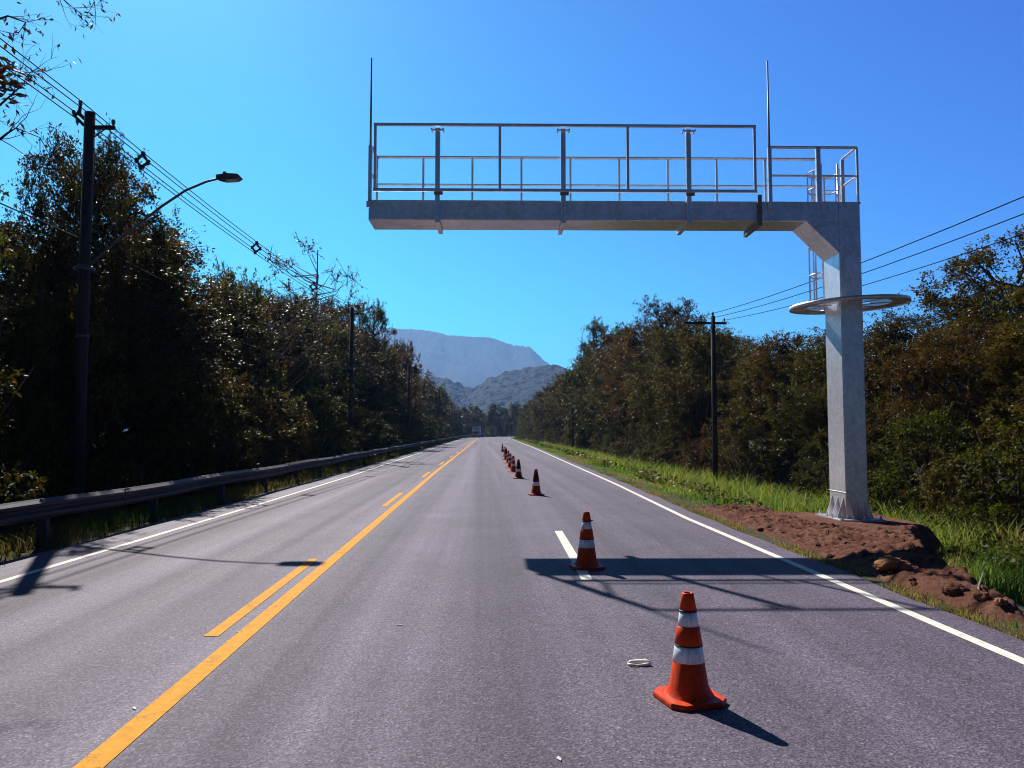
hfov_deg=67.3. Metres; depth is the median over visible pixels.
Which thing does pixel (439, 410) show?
power pole
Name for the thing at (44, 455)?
tree
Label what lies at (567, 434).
shrub
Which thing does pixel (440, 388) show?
tree
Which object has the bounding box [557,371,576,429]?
tree
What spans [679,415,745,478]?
shrub
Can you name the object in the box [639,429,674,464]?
shrub
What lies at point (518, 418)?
tree
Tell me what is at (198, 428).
shrub
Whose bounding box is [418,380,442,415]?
tree
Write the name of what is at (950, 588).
soil clod
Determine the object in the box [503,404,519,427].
tree
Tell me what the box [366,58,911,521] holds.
gantry
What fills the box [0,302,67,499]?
tree
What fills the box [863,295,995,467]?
tree
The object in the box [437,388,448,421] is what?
tree
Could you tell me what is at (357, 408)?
shrub
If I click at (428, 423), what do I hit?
shrub
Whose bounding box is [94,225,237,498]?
tree
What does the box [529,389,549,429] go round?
tree
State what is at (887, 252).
power line
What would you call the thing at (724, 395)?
tree
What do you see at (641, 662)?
plastic scrap
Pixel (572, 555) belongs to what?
lane marking
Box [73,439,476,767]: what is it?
marking
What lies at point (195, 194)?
power line
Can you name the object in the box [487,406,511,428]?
tree
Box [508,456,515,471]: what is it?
traffic cone
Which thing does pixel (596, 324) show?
tree
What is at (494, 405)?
tree
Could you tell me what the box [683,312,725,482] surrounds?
power pole
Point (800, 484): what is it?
tree
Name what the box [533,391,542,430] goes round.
tree
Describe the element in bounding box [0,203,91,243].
power line
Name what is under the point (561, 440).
shrub
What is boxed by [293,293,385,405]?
tree
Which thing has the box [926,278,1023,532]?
tree
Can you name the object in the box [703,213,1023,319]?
power line
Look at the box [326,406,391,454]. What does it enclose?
shrub
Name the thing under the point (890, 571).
soil clod
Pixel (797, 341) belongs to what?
tree
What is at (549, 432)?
shrub
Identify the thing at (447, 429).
shrub
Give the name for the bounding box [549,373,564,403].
tree
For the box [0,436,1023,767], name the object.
road
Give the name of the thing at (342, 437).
shrub
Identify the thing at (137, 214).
tree
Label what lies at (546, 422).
tree
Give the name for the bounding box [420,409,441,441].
shrub
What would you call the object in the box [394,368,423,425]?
tree
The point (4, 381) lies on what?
shrub
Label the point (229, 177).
street lamp
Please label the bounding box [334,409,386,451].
shrub
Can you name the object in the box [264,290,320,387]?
tree
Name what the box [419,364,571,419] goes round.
hill
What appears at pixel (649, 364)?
tree
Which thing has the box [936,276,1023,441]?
tree
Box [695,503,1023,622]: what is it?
soil heap
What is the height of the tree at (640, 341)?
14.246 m
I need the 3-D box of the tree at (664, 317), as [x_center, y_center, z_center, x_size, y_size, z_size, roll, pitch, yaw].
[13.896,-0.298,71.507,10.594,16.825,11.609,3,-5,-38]
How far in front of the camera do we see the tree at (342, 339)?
62.88 m
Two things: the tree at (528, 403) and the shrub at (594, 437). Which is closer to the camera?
the shrub at (594, 437)
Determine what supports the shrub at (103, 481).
on the ground at (868, 577)
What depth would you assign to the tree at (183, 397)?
31.57 m
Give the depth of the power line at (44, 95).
17.82 m
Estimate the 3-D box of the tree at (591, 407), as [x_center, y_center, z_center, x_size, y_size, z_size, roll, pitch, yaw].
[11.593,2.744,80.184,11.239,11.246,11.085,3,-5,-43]
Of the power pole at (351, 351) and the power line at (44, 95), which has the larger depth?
the power pole at (351, 351)
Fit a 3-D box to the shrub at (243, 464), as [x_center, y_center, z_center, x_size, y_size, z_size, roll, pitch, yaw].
[-10.879,2.019,28.278,5.937,5.381,5.024,-1,-4,17]
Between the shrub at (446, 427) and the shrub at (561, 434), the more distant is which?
the shrub at (446, 427)
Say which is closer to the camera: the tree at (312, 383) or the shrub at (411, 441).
the tree at (312, 383)
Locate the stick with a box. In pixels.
[977,567,985,589]
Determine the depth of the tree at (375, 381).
70.08 m
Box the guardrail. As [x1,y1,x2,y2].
[0,435,516,547]
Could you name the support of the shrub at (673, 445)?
on the ground at (868, 577)
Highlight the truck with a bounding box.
[472,426,480,437]
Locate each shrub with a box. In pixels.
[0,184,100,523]
[0,272,146,529]
[0,358,148,523]
[0,367,62,547]
[99,378,272,502]
[144,367,303,498]
[159,353,264,492]
[184,375,317,484]
[240,397,326,479]
[251,397,326,472]
[256,386,370,466]
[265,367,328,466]
[282,388,375,467]
[306,400,379,457]
[318,378,401,452]
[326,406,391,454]
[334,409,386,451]
[360,406,408,454]
[365,398,408,451]
[376,401,421,450]
[379,406,404,450]
[382,415,404,449]
[405,419,430,443]
[410,408,438,443]
[413,415,430,440]
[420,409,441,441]
[427,414,445,439]
[431,413,445,440]
[436,415,454,437]
[442,419,451,437]
[452,424,461,437]
[458,423,466,437]
[459,424,470,437]
[464,425,475,436]
[486,425,497,436]
[494,426,503,436]
[518,427,535,439]
[535,430,541,441]
[539,428,559,443]
[548,431,565,444]
[551,431,568,445]
[555,425,575,445]
[561,428,577,447]
[571,426,592,449]
[588,429,609,452]
[588,432,605,454]
[593,426,626,455]
[599,423,635,456]
[604,419,651,459]
[615,432,637,459]
[627,424,682,466]
[631,428,660,461]
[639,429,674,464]
[641,407,707,470]
[672,437,724,471]
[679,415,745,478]
[702,414,793,488]
[794,426,871,502]
[806,387,946,507]
[821,409,949,519]
[867,401,1023,537]
[893,389,1023,537]
[926,399,1023,539]
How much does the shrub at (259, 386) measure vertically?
5.406 m
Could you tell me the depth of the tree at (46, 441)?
27.07 m
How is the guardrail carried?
on the ground at (868, 577)
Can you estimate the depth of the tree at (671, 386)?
52.31 m
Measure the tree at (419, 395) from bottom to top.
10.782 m
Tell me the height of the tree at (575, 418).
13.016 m
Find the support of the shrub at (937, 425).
on the ground at (868, 577)
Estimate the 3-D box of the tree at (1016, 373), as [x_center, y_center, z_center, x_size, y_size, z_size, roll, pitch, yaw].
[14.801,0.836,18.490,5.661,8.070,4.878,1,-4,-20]
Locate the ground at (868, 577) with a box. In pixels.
[0,433,1023,639]
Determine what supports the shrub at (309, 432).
on the ground at (868, 577)
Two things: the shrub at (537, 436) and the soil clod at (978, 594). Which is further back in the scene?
the shrub at (537, 436)
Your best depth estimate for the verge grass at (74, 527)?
16.90 m
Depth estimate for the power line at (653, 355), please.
45.77 m
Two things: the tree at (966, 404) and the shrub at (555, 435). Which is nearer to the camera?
the tree at (966, 404)
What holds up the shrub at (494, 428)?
on the ground at (868, 577)
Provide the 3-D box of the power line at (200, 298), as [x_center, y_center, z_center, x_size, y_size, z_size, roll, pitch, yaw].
[-10.348,-2.539,34.413,0.029,0.672,30.926,0,-4,0]
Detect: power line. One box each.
[0,38,79,99]
[0,45,85,110]
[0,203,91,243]
[5,61,71,109]
[7,69,75,118]
[75,112,344,306]
[83,102,347,302]
[90,279,352,368]
[92,243,352,354]
[95,119,349,306]
[95,133,345,309]
[582,321,699,390]
[582,321,722,391]
[686,196,1023,319]
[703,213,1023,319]
[727,233,1023,319]
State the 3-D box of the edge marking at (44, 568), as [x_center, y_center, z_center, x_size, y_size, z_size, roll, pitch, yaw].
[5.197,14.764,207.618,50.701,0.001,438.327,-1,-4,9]
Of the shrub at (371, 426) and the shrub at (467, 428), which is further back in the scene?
the shrub at (467, 428)
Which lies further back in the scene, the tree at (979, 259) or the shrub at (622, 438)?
the shrub at (622, 438)
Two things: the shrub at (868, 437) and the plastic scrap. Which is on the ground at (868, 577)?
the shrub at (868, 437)
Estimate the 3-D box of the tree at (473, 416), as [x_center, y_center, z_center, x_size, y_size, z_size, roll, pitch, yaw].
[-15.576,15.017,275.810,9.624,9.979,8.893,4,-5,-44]
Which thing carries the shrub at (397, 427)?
on the ground at (868, 577)
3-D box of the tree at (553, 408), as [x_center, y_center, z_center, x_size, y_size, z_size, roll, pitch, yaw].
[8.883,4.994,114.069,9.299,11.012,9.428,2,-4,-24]
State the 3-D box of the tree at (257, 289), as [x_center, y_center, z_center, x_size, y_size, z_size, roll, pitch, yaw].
[-14.123,-0.389,38.363,6.346,12.558,6.234,1,-4,-11]
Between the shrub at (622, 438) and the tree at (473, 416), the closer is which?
the shrub at (622, 438)
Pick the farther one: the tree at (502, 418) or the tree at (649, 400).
the tree at (502, 418)
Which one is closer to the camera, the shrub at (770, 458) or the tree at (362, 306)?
the shrub at (770, 458)
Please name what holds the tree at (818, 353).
on the ground at (868, 577)
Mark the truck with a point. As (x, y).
(476, 430)
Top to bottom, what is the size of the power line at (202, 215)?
0.439 m
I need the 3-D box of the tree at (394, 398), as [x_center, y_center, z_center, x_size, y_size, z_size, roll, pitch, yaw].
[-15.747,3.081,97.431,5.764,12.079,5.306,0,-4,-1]
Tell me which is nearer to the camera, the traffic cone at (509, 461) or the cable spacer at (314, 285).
the traffic cone at (509, 461)
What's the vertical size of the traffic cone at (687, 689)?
0.711 m
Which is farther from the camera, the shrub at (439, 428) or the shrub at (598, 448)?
the shrub at (439, 428)
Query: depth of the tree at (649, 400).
62.60 m
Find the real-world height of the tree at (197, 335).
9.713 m
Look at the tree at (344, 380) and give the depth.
59.09 m
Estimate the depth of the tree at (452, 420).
243.16 m
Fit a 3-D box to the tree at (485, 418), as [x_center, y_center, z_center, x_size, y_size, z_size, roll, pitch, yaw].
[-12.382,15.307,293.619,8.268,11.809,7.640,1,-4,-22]
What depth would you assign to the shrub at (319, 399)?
41.09 m
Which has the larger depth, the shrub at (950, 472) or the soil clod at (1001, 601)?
the shrub at (950, 472)
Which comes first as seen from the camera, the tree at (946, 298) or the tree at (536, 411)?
the tree at (946, 298)
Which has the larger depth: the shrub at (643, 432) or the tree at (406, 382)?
the tree at (406, 382)
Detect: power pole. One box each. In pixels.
[68,100,115,521]
[345,303,361,460]
[405,363,413,442]
[437,389,442,437]
[561,390,575,447]
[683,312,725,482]
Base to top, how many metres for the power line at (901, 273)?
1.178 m
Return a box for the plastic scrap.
[627,659,650,666]
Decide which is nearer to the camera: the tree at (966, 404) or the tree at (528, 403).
the tree at (966, 404)
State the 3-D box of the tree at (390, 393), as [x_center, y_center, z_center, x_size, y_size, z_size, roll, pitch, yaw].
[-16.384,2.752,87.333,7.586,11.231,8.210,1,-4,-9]
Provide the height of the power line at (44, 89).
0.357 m
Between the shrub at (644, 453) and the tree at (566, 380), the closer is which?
the shrub at (644, 453)
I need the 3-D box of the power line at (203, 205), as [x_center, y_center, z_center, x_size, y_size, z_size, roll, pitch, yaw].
[-10.568,-5.758,34.605,0.025,0.439,30.927,0,-4,0]
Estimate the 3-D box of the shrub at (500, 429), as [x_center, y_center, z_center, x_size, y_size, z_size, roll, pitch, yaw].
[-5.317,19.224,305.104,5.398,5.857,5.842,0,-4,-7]
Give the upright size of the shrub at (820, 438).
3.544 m
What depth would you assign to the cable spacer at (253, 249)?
32.31 m
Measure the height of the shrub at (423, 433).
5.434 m
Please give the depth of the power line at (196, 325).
23.72 m
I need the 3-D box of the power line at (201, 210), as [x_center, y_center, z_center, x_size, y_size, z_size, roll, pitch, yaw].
[-10.928,-5.799,34.594,0.025,0.439,30.927,0,-4,0]
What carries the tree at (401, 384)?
on the ground at (868, 577)
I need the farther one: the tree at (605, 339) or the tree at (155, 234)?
the tree at (605, 339)
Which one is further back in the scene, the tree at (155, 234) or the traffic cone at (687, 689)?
the tree at (155, 234)
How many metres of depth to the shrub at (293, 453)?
36.15 m
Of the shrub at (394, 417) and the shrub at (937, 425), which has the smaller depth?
the shrub at (937, 425)
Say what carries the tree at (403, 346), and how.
on the ground at (868, 577)
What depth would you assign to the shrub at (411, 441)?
80.99 m
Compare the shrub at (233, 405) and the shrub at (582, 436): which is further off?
the shrub at (582, 436)
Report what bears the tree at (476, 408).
on the ground at (868, 577)
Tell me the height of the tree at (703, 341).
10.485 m
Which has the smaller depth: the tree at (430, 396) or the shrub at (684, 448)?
the shrub at (684, 448)
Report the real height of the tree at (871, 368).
6.782 m
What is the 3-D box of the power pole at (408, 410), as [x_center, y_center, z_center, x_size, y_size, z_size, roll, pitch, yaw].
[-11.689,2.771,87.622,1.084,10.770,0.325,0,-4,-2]
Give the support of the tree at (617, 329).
on the ground at (868, 577)
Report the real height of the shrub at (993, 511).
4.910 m
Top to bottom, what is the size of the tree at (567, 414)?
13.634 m
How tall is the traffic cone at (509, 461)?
0.737 m
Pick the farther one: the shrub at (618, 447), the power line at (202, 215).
the shrub at (618, 447)
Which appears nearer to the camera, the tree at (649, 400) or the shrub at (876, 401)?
the shrub at (876, 401)
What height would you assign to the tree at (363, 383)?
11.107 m
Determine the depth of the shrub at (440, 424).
149.47 m
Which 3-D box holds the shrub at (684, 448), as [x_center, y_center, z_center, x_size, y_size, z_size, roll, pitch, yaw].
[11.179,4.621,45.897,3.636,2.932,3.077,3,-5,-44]
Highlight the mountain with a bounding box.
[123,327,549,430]
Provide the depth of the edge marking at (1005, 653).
8.57 m
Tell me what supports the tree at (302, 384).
on the ground at (868, 577)
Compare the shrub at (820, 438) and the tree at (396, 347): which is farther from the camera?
the tree at (396, 347)
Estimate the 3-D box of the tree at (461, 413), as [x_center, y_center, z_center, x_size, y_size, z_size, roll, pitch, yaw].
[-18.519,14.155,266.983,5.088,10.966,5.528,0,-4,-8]
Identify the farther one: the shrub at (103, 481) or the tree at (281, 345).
the tree at (281, 345)
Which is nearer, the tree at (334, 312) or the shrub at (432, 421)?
the tree at (334, 312)
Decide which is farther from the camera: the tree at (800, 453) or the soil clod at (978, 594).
the tree at (800, 453)
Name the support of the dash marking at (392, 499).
on the road
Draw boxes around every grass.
[0,438,457,562]
[512,438,1023,637]
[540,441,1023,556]
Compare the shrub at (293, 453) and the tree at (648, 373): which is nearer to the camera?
the shrub at (293, 453)
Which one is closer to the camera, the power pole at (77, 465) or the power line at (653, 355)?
the power pole at (77, 465)
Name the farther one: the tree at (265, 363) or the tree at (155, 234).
the tree at (265, 363)
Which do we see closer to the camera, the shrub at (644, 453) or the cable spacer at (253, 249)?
the cable spacer at (253, 249)
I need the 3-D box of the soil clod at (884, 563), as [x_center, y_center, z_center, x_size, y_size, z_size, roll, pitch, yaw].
[4.829,2.287,9.752,0.475,0.226,0.526,0,-4,6]
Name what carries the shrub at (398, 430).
on the ground at (868, 577)
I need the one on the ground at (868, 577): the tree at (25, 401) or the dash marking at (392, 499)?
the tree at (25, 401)
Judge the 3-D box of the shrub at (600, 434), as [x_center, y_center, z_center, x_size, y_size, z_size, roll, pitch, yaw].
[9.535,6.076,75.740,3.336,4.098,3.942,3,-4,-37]
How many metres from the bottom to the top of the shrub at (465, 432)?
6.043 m
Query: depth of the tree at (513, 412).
331.35 m
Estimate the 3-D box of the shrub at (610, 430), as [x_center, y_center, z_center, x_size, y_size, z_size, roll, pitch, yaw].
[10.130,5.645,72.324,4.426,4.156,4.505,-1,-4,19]
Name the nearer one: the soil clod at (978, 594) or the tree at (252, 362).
the soil clod at (978, 594)
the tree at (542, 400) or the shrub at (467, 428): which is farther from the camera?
the shrub at (467, 428)
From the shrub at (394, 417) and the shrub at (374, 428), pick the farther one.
the shrub at (394, 417)
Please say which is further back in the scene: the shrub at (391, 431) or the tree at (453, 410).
the tree at (453, 410)
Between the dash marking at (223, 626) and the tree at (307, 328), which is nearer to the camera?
the dash marking at (223, 626)
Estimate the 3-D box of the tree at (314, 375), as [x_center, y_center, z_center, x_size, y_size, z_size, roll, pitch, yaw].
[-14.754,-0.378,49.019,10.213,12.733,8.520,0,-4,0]
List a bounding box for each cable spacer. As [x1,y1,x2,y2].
[134,151,150,170]
[251,241,261,253]
[309,281,317,291]
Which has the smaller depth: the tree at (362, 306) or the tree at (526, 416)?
the tree at (362, 306)
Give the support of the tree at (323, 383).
on the ground at (868, 577)
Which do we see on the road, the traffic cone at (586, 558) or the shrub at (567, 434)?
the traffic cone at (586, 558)
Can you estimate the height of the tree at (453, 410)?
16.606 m
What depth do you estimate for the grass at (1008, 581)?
14.81 m
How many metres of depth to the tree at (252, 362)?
38.42 m
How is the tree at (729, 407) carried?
on the ground at (868, 577)
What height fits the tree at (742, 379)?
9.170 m
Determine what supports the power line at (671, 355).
attached to the power pole at (714, 409)
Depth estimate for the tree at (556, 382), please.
125.53 m
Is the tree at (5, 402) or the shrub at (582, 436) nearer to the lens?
the tree at (5, 402)
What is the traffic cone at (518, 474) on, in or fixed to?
on the road
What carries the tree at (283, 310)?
on the ground at (868, 577)
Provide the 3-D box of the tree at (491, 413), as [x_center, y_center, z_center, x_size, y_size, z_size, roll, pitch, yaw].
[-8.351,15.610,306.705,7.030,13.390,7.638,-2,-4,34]
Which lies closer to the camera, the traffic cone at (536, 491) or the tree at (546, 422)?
the traffic cone at (536, 491)
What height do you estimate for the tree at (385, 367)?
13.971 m
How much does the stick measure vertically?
0.285 m
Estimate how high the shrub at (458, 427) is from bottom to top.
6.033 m
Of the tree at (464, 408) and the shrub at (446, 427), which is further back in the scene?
the tree at (464, 408)
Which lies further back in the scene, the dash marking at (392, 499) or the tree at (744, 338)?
the tree at (744, 338)
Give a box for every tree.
[0,0,120,188]
[0,113,170,460]
[0,126,197,462]
[0,212,247,490]
[0,215,252,490]
[0,240,169,464]
[0,268,122,494]
[0,294,65,437]
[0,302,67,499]
[38,158,206,474]
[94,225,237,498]
[104,232,219,486]
[172,255,290,464]
[179,270,290,483]
[184,264,286,421]
[191,311,264,464]
[202,301,298,425]
[226,286,341,423]
[237,298,312,445]
[249,282,353,415]
[260,229,367,412]
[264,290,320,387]
[281,347,327,447]
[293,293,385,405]
[294,315,363,422]
[297,347,341,464]
[302,307,378,404]
[313,301,359,406]
[318,317,366,455]
[320,341,372,426]
[323,332,392,428]
[337,322,372,445]
[354,296,401,407]
[355,328,396,405]
[360,337,392,427]
[374,338,426,407]
[377,366,399,421]
[379,349,428,422]
[389,375,403,434]
[392,336,425,401]
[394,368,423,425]
[397,372,416,404]
[410,392,428,413]
[416,388,440,432]
[418,376,443,413]
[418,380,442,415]
[421,369,448,415]
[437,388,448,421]
[439,386,454,423]
[445,398,455,422]
[450,411,463,437]
[457,411,463,436]
[460,406,469,433]
[461,412,480,431]
[462,403,484,425]
[472,409,488,430]
[484,407,499,436]
[485,403,500,433]
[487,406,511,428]
[495,407,507,433]
[501,411,514,436]
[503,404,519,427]
[509,403,521,434]
[513,406,523,428]
[516,405,529,432]
[519,400,531,430]
[520,399,533,434]
[524,410,535,433]
[526,397,536,438]
[527,393,551,428]
[528,391,557,438]
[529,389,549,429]
[533,380,555,404]
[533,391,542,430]
[537,384,571,434]
[538,379,560,439]
[548,377,569,443]
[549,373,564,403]
[550,361,602,448]
[554,344,619,440]
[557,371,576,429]
[562,381,596,443]
[563,349,635,442]
[563,371,585,444]
[567,316,621,449]
[567,362,635,447]
[570,322,643,368]
[573,350,628,440]
[578,352,645,457]
[590,329,648,435]
[594,327,674,444]
[601,293,718,417]
[609,328,649,416]
[613,338,728,435]
[614,348,677,458]
[620,315,741,461]
[624,345,692,462]
[643,321,769,467]
[651,338,732,467]
[668,326,761,444]
[695,347,793,482]
[720,333,820,486]
[721,342,784,454]
[723,351,822,488]
[724,326,901,484]
[747,331,915,470]
[757,341,822,478]
[779,361,869,496]
[810,311,947,510]
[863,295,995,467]
[863,319,907,436]
[864,330,1005,500]
[866,316,1023,491]
[882,224,1023,503]
[910,277,1023,460]
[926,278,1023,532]
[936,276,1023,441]
[1007,353,1023,540]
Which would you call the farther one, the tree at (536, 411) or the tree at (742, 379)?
the tree at (536, 411)
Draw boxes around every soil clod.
[872,555,912,571]
[887,569,895,573]
[940,581,964,595]
[960,587,969,591]
[972,589,989,600]
[994,598,1008,605]
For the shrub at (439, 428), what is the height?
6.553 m
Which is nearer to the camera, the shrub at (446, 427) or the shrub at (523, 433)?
the shrub at (446, 427)
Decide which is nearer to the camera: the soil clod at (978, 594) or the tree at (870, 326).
the soil clod at (978, 594)
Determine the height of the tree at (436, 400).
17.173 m
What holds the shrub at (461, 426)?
on the ground at (868, 577)
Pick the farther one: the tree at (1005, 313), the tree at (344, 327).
the tree at (344, 327)
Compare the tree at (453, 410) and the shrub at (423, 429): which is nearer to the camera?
the shrub at (423, 429)
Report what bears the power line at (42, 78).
attached to the power pole at (77, 465)
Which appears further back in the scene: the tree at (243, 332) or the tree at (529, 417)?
the tree at (529, 417)
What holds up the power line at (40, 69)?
attached to the power pole at (77, 465)
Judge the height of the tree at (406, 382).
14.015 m
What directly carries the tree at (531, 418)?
on the ground at (868, 577)
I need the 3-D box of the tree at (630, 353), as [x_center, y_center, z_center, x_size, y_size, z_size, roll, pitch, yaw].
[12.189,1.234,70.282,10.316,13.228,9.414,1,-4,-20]
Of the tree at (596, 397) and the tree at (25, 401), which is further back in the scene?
the tree at (596, 397)
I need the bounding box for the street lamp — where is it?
[73,171,242,272]
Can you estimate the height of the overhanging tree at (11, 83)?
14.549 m
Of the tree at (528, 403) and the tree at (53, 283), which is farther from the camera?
the tree at (528, 403)
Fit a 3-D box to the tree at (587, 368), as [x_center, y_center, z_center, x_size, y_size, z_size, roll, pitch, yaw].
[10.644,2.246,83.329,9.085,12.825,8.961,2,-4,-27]
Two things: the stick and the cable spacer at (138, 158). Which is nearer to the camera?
the stick
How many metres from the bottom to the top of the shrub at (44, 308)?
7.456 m
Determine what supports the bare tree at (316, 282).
on the ground at (868, 577)
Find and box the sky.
[0,0,1023,382]
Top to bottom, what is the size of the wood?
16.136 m
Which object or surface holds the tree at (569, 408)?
on the ground at (868, 577)
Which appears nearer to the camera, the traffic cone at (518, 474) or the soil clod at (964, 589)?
the soil clod at (964, 589)
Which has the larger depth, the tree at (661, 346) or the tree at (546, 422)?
the tree at (546, 422)
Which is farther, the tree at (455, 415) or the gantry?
the tree at (455, 415)
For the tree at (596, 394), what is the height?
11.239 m
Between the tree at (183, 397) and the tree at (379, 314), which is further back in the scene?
the tree at (379, 314)
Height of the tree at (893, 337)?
8.377 m
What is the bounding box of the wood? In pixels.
[123,417,818,435]
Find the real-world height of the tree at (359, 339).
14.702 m
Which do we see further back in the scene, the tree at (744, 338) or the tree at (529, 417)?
the tree at (529, 417)
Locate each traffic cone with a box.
[505,453,511,467]
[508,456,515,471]
[513,459,523,478]
[528,469,543,495]
[569,511,604,569]
[653,591,726,711]
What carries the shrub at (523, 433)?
on the ground at (868, 577)
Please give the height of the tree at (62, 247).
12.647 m
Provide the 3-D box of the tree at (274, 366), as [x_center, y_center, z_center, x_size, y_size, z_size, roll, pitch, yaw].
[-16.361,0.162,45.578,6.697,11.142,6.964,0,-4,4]
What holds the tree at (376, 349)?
on the ground at (868, 577)
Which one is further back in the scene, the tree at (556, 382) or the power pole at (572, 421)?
the tree at (556, 382)
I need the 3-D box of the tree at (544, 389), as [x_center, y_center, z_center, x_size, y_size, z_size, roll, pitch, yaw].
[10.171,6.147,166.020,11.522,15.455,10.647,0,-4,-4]
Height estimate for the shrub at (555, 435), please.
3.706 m
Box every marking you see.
[0,438,463,582]
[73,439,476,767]
[204,559,316,635]
[382,493,402,505]
[509,438,1023,663]
[555,531,592,579]
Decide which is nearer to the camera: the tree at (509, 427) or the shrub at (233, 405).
the shrub at (233, 405)
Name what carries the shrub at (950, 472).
on the ground at (868, 577)
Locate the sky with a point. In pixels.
(273, 94)
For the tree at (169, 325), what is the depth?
26.44 m
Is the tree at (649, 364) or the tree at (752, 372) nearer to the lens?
the tree at (752, 372)

